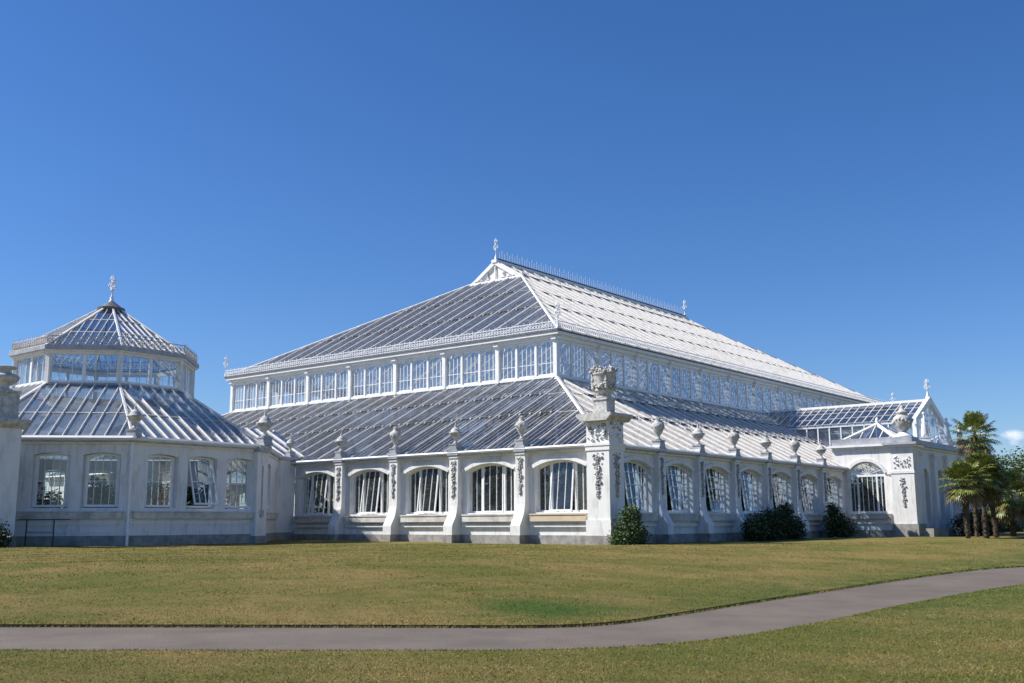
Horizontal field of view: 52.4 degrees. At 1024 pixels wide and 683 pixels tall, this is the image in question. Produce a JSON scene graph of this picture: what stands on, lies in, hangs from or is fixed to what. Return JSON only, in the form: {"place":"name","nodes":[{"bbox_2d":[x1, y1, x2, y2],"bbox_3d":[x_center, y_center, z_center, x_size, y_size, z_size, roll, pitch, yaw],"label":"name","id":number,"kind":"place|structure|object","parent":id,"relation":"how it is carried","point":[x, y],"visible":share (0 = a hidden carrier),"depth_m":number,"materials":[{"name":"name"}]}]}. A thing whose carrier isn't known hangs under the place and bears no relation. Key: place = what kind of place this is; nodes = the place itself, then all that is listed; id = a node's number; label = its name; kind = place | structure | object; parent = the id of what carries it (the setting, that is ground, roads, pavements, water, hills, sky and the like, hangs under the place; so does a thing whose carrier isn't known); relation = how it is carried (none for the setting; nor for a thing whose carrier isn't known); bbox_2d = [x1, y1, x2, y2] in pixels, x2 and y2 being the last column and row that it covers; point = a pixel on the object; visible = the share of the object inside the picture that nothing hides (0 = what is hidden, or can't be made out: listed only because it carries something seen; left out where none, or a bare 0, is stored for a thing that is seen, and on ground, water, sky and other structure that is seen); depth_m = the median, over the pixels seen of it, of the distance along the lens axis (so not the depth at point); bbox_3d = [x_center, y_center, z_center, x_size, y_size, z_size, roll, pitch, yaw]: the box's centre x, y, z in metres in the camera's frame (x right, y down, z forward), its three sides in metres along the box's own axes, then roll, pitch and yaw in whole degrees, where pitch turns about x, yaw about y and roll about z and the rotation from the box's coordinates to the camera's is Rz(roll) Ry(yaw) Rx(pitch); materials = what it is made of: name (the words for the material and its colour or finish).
{"place":"outdoors","nodes":[
{"label":"outdoors","id":0,"kind":"place"},
{"bbox_2d":[0,566,1021,650],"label":"turf edge","id":1,"kind":"object","parent":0,"point":[261,626],"visible":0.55,"depth_m":16.27,"materials":[{"name":"plant"}]},
{"bbox_2d":[0,529,1023,682],"bbox_3d":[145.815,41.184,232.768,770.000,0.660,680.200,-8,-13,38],"label":"lawn","id":2,"kind":"structure","parent":0,"point":[109,591],"depth_m":19.09,"materials":[{"name":"plant"}]},
{"bbox_2d":[0,521,12,547],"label":"shrub","id":3,"kind":"object","parent":2,"relation":"on","point":[4,537],"visible":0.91,"depth_m":46.58,"materials":[{"name":"green plant"}]},
{"bbox_2d":[0,418,30,546],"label":"stone pier","id":4,"kind":"structure","parent":2,"relation":"on","point":[11,429],"depth_m":48.28,"materials":[{"name":"stone"}]},
{"bbox_2d":[0,365,21,418],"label":"urn","id":5,"kind":"object","parent":4,"relation":"on","point":[9,401],"visible":0.98,"depth_m":48.86,"materials":[{"name":"stone"}]},
{"bbox_2d":[83,474,117,507],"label":"indoor plant","id":6,"kind":"object","parent":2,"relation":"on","point":[97,495],"visible":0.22,"depth_m":53.55,"materials":[{"name":"green plant"}]},
{"bbox_2d":[9,276,304,545],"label":"octagonal glasshouse","id":7,"kind":"structure","parent":2,"relation":"on","point":[265,514],"depth_m":55.51,"materials":[{"name":"stone"}]},
{"bbox_2d":[14,354,47,388],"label":"lantern window","id":8,"kind":"structure","parent":7,"relation":"in","point":[31,382],"depth_m":57.61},
{"bbox_2d":[31,453,70,506],"bbox_3d":[-22.561,6.809,51.039,1.779,2.625,0.168,1,-10,-6],"label":"window","id":9,"kind":"structure","parent":7,"relation":"in","point":[37,457],"depth_m":50.98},
{"bbox_2d":[37,486,66,507],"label":"indoor plant","id":10,"kind":"object","parent":7,"relation":"in","point":[47,501],"visible":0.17,"depth_m":52.62,"materials":[{"name":"green plant"}]},
{"bbox_2d":[41,471,65,507],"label":"window","id":11,"kind":"structure","parent":7,"relation":"in","point":[45,471],"depth_m":67.57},
{"bbox_2d":[36,368,94,403],"bbox_3d":[-27.337,2.812,63.888,0.180,1.970,3.768,-8,-13,38],"label":"lantern window","id":12,"kind":"structure","parent":7,"relation":"in","point":[67,373],"depth_m":63.94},
{"bbox_2d":[46,354,117,387],"bbox_3d":[-23.332,1.548,56.733,3.768,1.970,0.180,1,-10,-6],"label":"lantern window","id":13,"kind":"structure","parent":7,"relation":"in","point":[84,365],"depth_m":56.62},
{"bbox_2d":[82,454,120,506],"bbox_3d":[-20.196,6.844,51.300,1.779,2.625,0.168,1,-10,-6],"label":"window","id":14,"kind":"structure","parent":7,"relation":"in","point":[87,457],"depth_m":51.24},
{"bbox_2d":[95,375,154,405],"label":"lantern window","id":15,"kind":"structure","parent":7,"relation":"in","point":[100,403],"depth_m":65.40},
{"bbox_2d":[125,403,143,437],"bbox_3d":[-18.755,3.901,51.727,0.823,1.796,0.802,-3,-10,16],"label":"urn","id":16,"kind":"object","parent":7,"relation":"on","point":[134,416],"visible":1,"depth_m":51.50,"materials":[{"name":"stone"}]},
{"bbox_2d":[121,355,178,393],"bbox_3d":[-20.323,1.820,58.370,0.180,1.970,3.768,-8,-13,38],"label":"lantern window","id":17,"kind":"structure","parent":7,"relation":"in","point":[149,383],"depth_m":58.33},
{"bbox_2d":[146,476,166,507],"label":"indoor plant","id":18,"kind":"object","parent":7,"relation":"in","point":[155,493],"visible":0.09,"depth_m":60.36,"materials":[{"name":"green plant"}]},
{"bbox_2d":[145,455,174,507],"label":"window","id":19,"kind":"structure","parent":7,"relation":"in","point":[171,486],"depth_m":52.94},
{"bbox_2d":[155,370,188,405],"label":"lantern window","id":20,"kind":"structure","parent":7,"relation":"in","point":[173,397],"depth_m":64.64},
{"bbox_2d":[178,365,191,401],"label":"lantern window","id":21,"kind":"structure","parent":7,"relation":"in","point":[185,373],"depth_m":61.64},
{"bbox_2d":[186,457,218,507],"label":"window","id":22,"kind":"structure","parent":7,"relation":"in","point":[211,477],"depth_m":54.49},
{"bbox_2d":[225,459,247,507],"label":"window","id":23,"kind":"structure","parent":7,"relation":"in","point":[231,460],"depth_m":56.33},
{"bbox_2d":[256,409,273,445],"bbox_3d":[-13.729,4.768,57.796,0.956,2.086,0.932,-8,-13,38],"label":"urn","id":24,"kind":"object","parent":7,"relation":"on","point":[264,423],"visible":1,"depth_m":57.54,"materials":[{"name":"stone"}]},
{"bbox_2d":[150,483,191,507],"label":"indoor plant","id":25,"kind":"object","parent":2,"relation":"on","point":[167,496],"visible":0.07,"depth_m":56.15,"materials":[{"name":"green plant"}]},
{"bbox_2d":[186,483,231,508],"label":"indoor plant","id":26,"kind":"object","parent":2,"relation":"on","point":[206,490],"visible":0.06,"depth_m":59.08,"materials":[{"name":"green plant"}]},
{"bbox_2d":[293,416,354,513],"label":"indoor plant","id":27,"kind":"object","parent":2,"relation":"on","point":[317,499],"visible":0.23,"depth_m":86.29,"materials":[{"name":"green plant"}]},
{"bbox_2d":[356,454,388,508],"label":"indoor plant","id":28,"kind":"object","parent":2,"relation":"on","point":[372,475],"visible":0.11,"depth_m":70.05,"materials":[{"name":"green plant"}]},
{"bbox_2d":[360,484,388,512],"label":"indoor plant","id":29,"kind":"object","parent":2,"relation":"on","point":[369,502],"visible":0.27,"depth_m":64.23,"materials":[{"name":"green plant"}]},
{"bbox_2d":[358,417,413,483],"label":"indoor plant","id":30,"kind":"object","parent":2,"relation":"on","point":[381,442],"visible":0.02,"depth_m":88.00,"materials":[{"name":"green plant"}]},
{"bbox_2d":[385,407,467,477],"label":"indoor plant","id":31,"kind":"object","parent":2,"relation":"on","point":[426,434],"visible":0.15,"depth_m":79.21,"materials":[{"name":"green plant"}]},
{"bbox_2d":[412,451,447,504],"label":"indoor plant","id":32,"kind":"object","parent":2,"relation":"on","point":[429,471],"visible":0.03,"depth_m":68.30,"materials":[{"name":"green plant"}]},
{"bbox_2d":[442,449,486,497],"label":"indoor plant","id":33,"kind":"object","parent":2,"relation":"on","point":[475,477],"visible":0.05,"depth_m":65.24,"materials":[{"name":"green plant"}]},
{"bbox_2d":[473,481,501,510],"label":"indoor plant","id":34,"kind":"object","parent":2,"relation":"on","point":[492,496],"visible":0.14,"depth_m":59.80,"materials":[{"name":"green plant"}]},
{"bbox_2d":[470,406,528,502],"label":"indoor plant","id":35,"kind":"object","parent":2,"relation":"on","point":[487,470],"visible":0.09,"depth_m":80.50,"materials":[{"name":"green plant"}]},
{"bbox_2d":[494,401,560,473],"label":"indoor plant","id":36,"kind":"object","parent":2,"relation":"on","point":[513,435],"visible":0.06,"depth_m":76.75,"materials":[{"name":"green plant"}]},
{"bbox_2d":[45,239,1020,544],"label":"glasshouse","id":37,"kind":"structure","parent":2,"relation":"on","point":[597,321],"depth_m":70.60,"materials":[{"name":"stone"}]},
{"bbox_2d":[233,380,266,410],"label":"lantern window","id":38,"kind":"structure","parent":37,"relation":"in","point":[257,383],"depth_m":87.07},
{"bbox_2d":[237,385,276,413],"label":"lantern window","id":39,"kind":"structure","parent":37,"relation":"in","point":[263,400],"depth_m":90.06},
{"bbox_2d":[270,375,305,405],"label":"lantern window","id":40,"kind":"structure","parent":37,"relation":"in","point":[295,378],"depth_m":84.05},
{"bbox_2d":[302,472,334,514],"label":"window","id":41,"kind":"structure","parent":37,"relation":"in","point":[328,480],"depth_m":65.07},
{"bbox_2d":[309,369,347,401],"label":"lantern window","id":42,"kind":"structure","parent":37,"relation":"in","point":[336,372],"depth_m":81.06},
{"bbox_2d":[334,430,347,457],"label":"urn","id":43,"kind":"object","parent":37,"relation":"on","point":[341,441],"visible":0.99,"depth_m":63.57,"materials":[{"name":"stone"}]},
{"bbox_2d":[325,478,380,512],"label":"indoor plant","id":44,"kind":"object","parent":37,"relation":"in","point":[357,492],"visible":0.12,"depth_m":66.81,"materials":[{"name":"green plant"}]},
{"bbox_2d":[353,470,387,514],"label":"window","id":45,"kind":"structure","parent":37,"relation":"in","point":[381,477],"depth_m":62.20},
{"bbox_2d":[352,363,392,396],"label":"lantern window","id":46,"kind":"structure","parent":37,"relation":"in","point":[365,368],"depth_m":78.07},
{"bbox_2d":[388,426,401,454],"bbox_3d":[-6.806,5.798,60.903,0.778,1.701,0.733,-8,-13,38],"label":"urn","id":47,"kind":"object","parent":37,"relation":"on","point":[395,434],"visible":1,"depth_m":60.70,"materials":[{"name":"stone"}]},
{"bbox_2d":[385,470,445,512],"bbox_3d":[-5.825,9.928,63.601,4.887,5.291,3.089,-7,-12,34],"label":"indoor plant","id":48,"kind":"object","parent":37,"relation":"in","point":[417,485],"visible":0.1,"depth_m":63.20,"materials":[{"name":"green plant"}]},
{"bbox_2d":[397,356,441,391],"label":"lantern window","id":49,"kind":"structure","parent":37,"relation":"in","point":[428,360],"depth_m":75.14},
{"bbox_2d":[409,467,447,513],"bbox_3d":[-4.754,8.468,59.219,3.316,2.645,0.485,-8,-13,38],"label":"window","id":50,"kind":"structure","parent":37,"relation":"in","point":[439,476],"depth_m":59.25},
{"bbox_2d":[414,471,447,511],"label":"indoor plant","id":51,"kind":"object","parent":37,"relation":"in","point":[426,506],"visible":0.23,"depth_m":60.95,"materials":[{"name":"green plant"}]},
{"bbox_2d":[448,421,462,450],"bbox_3d":[-3.144,5.275,58.020,0.784,1.710,0.764,-8,-13,38],"label":"urn","id":52,"kind":"object","parent":37,"relation":"on","point":[455,433],"visible":0.98,"depth_m":57.80,"materials":[{"name":"stone"}]},
{"bbox_2d":[446,349,494,385],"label":"lantern window","id":53,"kind":"structure","parent":37,"relation":"in","point":[462,355],"depth_m":72.07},
{"bbox_2d":[471,464,513,512],"bbox_3d":[-0.988,7.970,56.456,3.316,2.645,0.168,-8,-13,38],"label":"window","id":54,"kind":"structure","parent":37,"relation":"in","point":[504,468],"depth_m":56.44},
{"bbox_2d":[479,467,549,510],"bbox_3d":[0.136,8.920,57.963,4.887,5.291,3.089,0,-10,1],"label":"indoor plant","id":55,"kind":"object","parent":37,"relation":"in","point":[499,488],"visible":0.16,"depth_m":57.60,"materials":[{"name":"green plant"}]},
{"bbox_2d":[514,415,529,446],"bbox_3d":[0.526,4.760,55.133,0.778,1.701,0.733,-8,-13,38],"label":"urn","id":56,"kind":"object","parent":37,"relation":"on","point":[521,425],"visible":1,"depth_m":54.93,"materials":[{"name":"stone"}]},
{"bbox_2d":[497,466,549,510],"bbox_3d":[0.789,9.357,63.631,4.190,6.153,3.432,6,-12,-31],"label":"indoor plant","id":57,"kind":"object","parent":37,"relation":"in","point":[542,479],"visible":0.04,"depth_m":63.53,"materials":[{"name":"green plant"}]},
{"bbox_2d":[500,341,552,379],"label":"lantern window","id":58,"kind":"structure","parent":37,"relation":"in","point":[536,345],"depth_m":69.00,"materials":[{"name":"metal"}]},
{"bbox_2d":[538,460,586,511],"bbox_3d":[2.584,7.434,53.474,3.316,2.645,0.440,-8,-13,38],"label":"window","id":59,"kind":"structure","parent":37,"relation":"in","point":[551,503],"depth_m":53.47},
{"bbox_2d":[541,465,585,509],"bbox_3d":[2.777,8.993,56.790,2.710,4.630,3.950,1,-10,-6],"label":"indoor plant","id":60,"kind":"object","parent":37,"relation":"in","point":[561,493],"visible":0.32,"depth_m":56.58,"materials":[{"name":"green plant"}]},
{"bbox_2d":[560,341,596,379],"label":"lantern window","id":61,"kind":"structure","parent":37,"relation":"in","point":[584,348],"depth_m":69.27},
{"bbox_2d":[589,365,617,412],"bbox_3d":[4.597,2.430,51.979,1.462,2.454,1.480,-8,-13,38],"label":"urn","id":62,"kind":"object","parent":37,"relation":"on","point":[603,383],"visible":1,"depth_m":51.62,"materials":[{"name":"stone"}]},
{"bbox_2d":[601,350,634,387],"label":"lantern window","id":63,"kind":"structure","parent":37,"relation":"in","point":[610,354],"depth_m":73.52,"materials":[{"name":"glass"}]},
{"bbox_2d":[624,471,643,508],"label":"indoor plant","id":64,"kind":"object","parent":37,"relation":"in","point":[632,487],"visible":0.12,"depth_m":58.91,"materials":[{"name":"green plant"}]},
{"bbox_2d":[624,461,646,511],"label":"window","id":65,"kind":"structure","parent":37,"relation":"in","point":[638,487],"depth_m":54.57,"materials":[{"name":"metal"}]},
{"bbox_2d":[638,359,668,393],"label":"lantern window","id":66,"kind":"structure","parent":37,"relation":"in","point":[646,362],"depth_m":76.88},
{"bbox_2d":[651,416,665,447],"bbox_3d":[7.879,4.886,56.044,0.733,1.701,0.778,-8,-13,38],"label":"urn","id":67,"kind":"object","parent":37,"relation":"on","point":[657,426],"visible":1,"depth_m":55.84,"materials":[{"name":"stone"}]},
{"bbox_2d":[666,466,684,510],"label":"indoor plant","id":68,"kind":"object","parent":37,"relation":"in","point":[669,506],"visible":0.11,"depth_m":60.63,"materials":[{"name":"green plant"}]},
{"bbox_2d":[665,464,687,511],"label":"window","id":69,"kind":"structure","parent":37,"relation":"in","point":[680,484],"depth_m":57.82,"materials":[{"name":"glass"}]},
{"bbox_2d":[672,366,699,399],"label":"lantern window","id":70,"kind":"structure","parent":37,"relation":"in","point":[679,369],"depth_m":80.63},
{"bbox_2d":[691,423,704,451],"bbox_3d":[10.647,5.463,59.455,0.764,1.710,0.784,-8,-13,38],"label":"urn","id":71,"kind":"object","parent":37,"relation":"on","point":[697,434],"visible":1,"depth_m":59.24,"materials":[{"name":"stone"}]},
{"bbox_2d":[705,477,721,510],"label":"indoor plant","id":72,"kind":"object","parent":37,"relation":"in","point":[711,496],"visible":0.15,"depth_m":64.47,"materials":[{"name":"green plant"}]},
{"bbox_2d":[705,467,724,512],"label":"window","id":73,"kind":"structure","parent":37,"relation":"in","point":[716,481],"depth_m":61.27,"materials":[{"name":"metal"}]},
{"bbox_2d":[703,373,727,404],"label":"lantern window","id":74,"kind":"structure","parent":37,"relation":"in","point":[709,376],"depth_m":84.36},
{"bbox_2d":[728,428,740,455],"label":"urn","id":75,"kind":"object","parent":37,"relation":"on","point":[733,436],"visible":1,"depth_m":62.67,"materials":[{"name":"stone"}]},
{"bbox_2d":[731,379,753,409],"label":"lantern window","id":76,"kind":"structure","parent":37,"relation":"in","point":[745,391],"depth_m":88.07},
{"bbox_2d":[740,470,757,512],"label":"window","id":77,"kind":"structure","parent":37,"relation":"in","point":[751,488],"depth_m":64.76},
{"bbox_2d":[760,432,771,458],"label":"urn","id":78,"kind":"object","parent":37,"relation":"on","point":[765,442],"visible":0.99,"depth_m":66.07,"materials":[{"name":"stone"}]},
{"bbox_2d":[756,385,777,413],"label":"lantern window","id":79,"kind":"structure","parent":37,"relation":"in","point":[762,403],"depth_m":91.72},
{"bbox_2d":[772,473,786,507],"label":"window","id":80,"kind":"structure","parent":37,"relation":"in","point":[780,482],"depth_m":68.26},
{"bbox_2d":[780,390,799,417],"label":"lantern window","id":81,"kind":"structure","parent":37,"relation":"in","point":[792,396],"depth_m":95.54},
{"bbox_2d":[789,436,800,461],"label":"urn","id":82,"kind":"object","parent":37,"relation":"on","point":[794,443],"visible":0.99,"depth_m":69.50,"materials":[{"name":"stone"}]},
{"bbox_2d":[801,475,814,513],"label":"window","id":83,"kind":"structure","parent":37,"relation":"in","point":[809,503],"depth_m":71.60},
{"bbox_2d":[802,395,820,421],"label":"lantern window","id":84,"kind":"structure","parent":37,"relation":"in","point":[806,399],"depth_m":99.13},
{"bbox_2d":[815,441,826,464],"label":"urn","id":85,"kind":"object","parent":37,"relation":"on","point":[820,450],"visible":1,"depth_m":72.90,"materials":[{"name":"stone"}]},
{"bbox_2d":[823,400,838,423],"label":"lantern window","id":86,"kind":"structure","parent":37,"relation":"in","point":[825,401],"depth_m":102.89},
{"bbox_2d":[827,477,838,506],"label":"window","id":87,"kind":"structure","parent":37,"relation":"in","point":[832,485],"depth_m":75.15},
{"bbox_2d":[507,395,586,508],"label":"indoor plant","id":88,"kind":"object","parent":2,"relation":"on","point":[561,433],"visible":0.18,"depth_m":71.80,"materials":[{"name":"green plant"}]},
{"bbox_2d":[543,439,586,507],"bbox_3d":[3.291,8.778,60.373,3.432,6.153,4.190,2,-10,-13],"label":"indoor plant","id":89,"kind":"object","parent":2,"relation":"on","point":[580,473],"visible":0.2,"depth_m":59.88,"materials":[{"name":"green plant"}]},
{"bbox_2d":[606,503,651,544],"bbox_3d":[5.593,8.966,49.594,1.889,2.494,2.284,-8,-13,38],"label":"shrub","id":90,"kind":"object","parent":2,"relation":"on","point":[630,528],"visible":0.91,"depth_m":49.22,"materials":[{"name":"green plant"}]},
{"bbox_2d":[735,504,790,540],"bbox_3d":[15.086,10.989,61.913,2.100,2.652,5.042,-8,-13,38],"label":"shrub","id":91,"kind":"object","parent":2,"relation":"on","point":[760,528],"visible":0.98,"depth_m":61.15,"materials":[{"name":"green plant"}]},
{"bbox_2d":[765,500,807,539],"bbox_3d":[16.957,11.254,64.295,2.128,2.929,4.394,-8,-13,38],"label":"shrub","id":92,"kind":"object","parent":2,"relation":"on","point":[794,528],"visible":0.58,"depth_m":63.99,"materials":[{"name":"green plant"}]},
{"bbox_2d":[821,502,859,536],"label":"shrub","id":93,"kind":"object","parent":2,"relation":"on","point":[837,525],"visible":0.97,"depth_m":70.11,"materials":[{"name":"green plant"}]},
{"bbox_2d":[851,480,873,510],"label":"indoor plant","id":94,"kind":"object","parent":2,"relation":"on","point":[856,497],"visible":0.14,"depth_m":76.70,"materials":[{"name":"green plant"}]},
{"bbox_2d":[857,487,885,510],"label":"indoor plant","id":95,"kind":"object","parent":2,"relation":"on","point":[875,494],"visible":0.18,"depth_m":76.22,"materials":[{"name":"green plant"}]},
{"bbox_2d":[765,378,996,536],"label":"entrance pavilion","id":96,"kind":"structure","parent":2,"relation":"on","point":[910,467],"depth_m":75.93,"materials":[{"name":"paint"}]},
{"bbox_2d":[849,462,886,512],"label":"window","id":97,"kind":"structure","parent":96,"relation":"in","point":[876,475],"depth_m":75.39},
{"bbox_2d":[851,472,885,510],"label":"indoor plant","id":98,"kind":"object","parent":96,"relation":"in","point":[870,488],"visible":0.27,"depth_m":77.13,"materials":[{"name":"green plant"}]},
{"bbox_2d":[891,405,913,436],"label":"urn","id":99,"kind":"object","parent":96,"relation":"on","point":[902,421],"visible":0.99,"depth_m":74.16,"materials":[{"name":"stone"}]},
{"bbox_2d":[920,412,930,441],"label":"statue","id":100,"kind":"object","parent":96,"relation":"on","point":[924,433],"visible":1,"depth_m":77.44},
{"bbox_2d":[941,418,954,445],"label":"statue","id":101,"kind":"object","parent":96,"relation":"on","point":[947,434],"visible":0.92,"depth_m":81.79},
{"bbox_2d":[935,459,988,538],"bbox_3d":[28.194,9.946,64.802,3.287,5.375,3.307,9,-13,-42],"label":"palm tree","id":102,"kind":"object","parent":2,"relation":"on","point":[962,490],"visible":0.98,"depth_m":64.55,"materials":[{"name":"green plant"}]},
{"bbox_2d":[947,410,999,536],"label":"palm tree","id":103,"kind":"object","parent":2,"relation":"on","point":[973,420],"visible":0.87,"depth_m":70.91,"materials":[{"name":"green plant"}]},
{"bbox_2d":[947,505,1006,535],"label":"shrub","id":104,"kind":"object","parent":2,"relation":"on","point":[959,524],"visible":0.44,"depth_m":75.45,"materials":[{"name":"green plant"}]},
{"bbox_2d":[955,448,1005,537],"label":"palm tree","id":105,"kind":"object","parent":2,"relation":"on","point":[981,458],"visible":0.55,"depth_m":66.21,"materials":[{"name":"green plant"}]},
{"bbox_2d":[959,457,1017,537],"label":"palm tree","id":106,"kind":"object","parent":2,"relation":"on","point":[993,497],"visible":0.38,"depth_m":67.18,"materials":[{"name":"green plant"}]},
{"bbox_2d":[987,468,1023,536],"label":"palm tree","id":107,"kind":"object","parent":2,"relation":"on","point":[1010,512],"visible":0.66,"depth_m":69.65,"materials":[{"name":"green plant"}]},
{"bbox_2d":[994,446,1023,510],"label":"tree","id":108,"kind":"object","parent":2,"relation":"on","point":[1014,463],"visible":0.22,"depth_m":152.84,"materials":[{"name":"green plant"}]},
{"bbox_2d":[0,567,1023,649],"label":"path","id":109,"kind":"structure","parent":0,"point":[757,617],"depth_m":15.48,"materials":[{"name":"asphalt"}]},
{"bbox_2d":[0,0,1023,508],"label":"sky","id":110,"kind":"structure","parent":0,"point":[832,190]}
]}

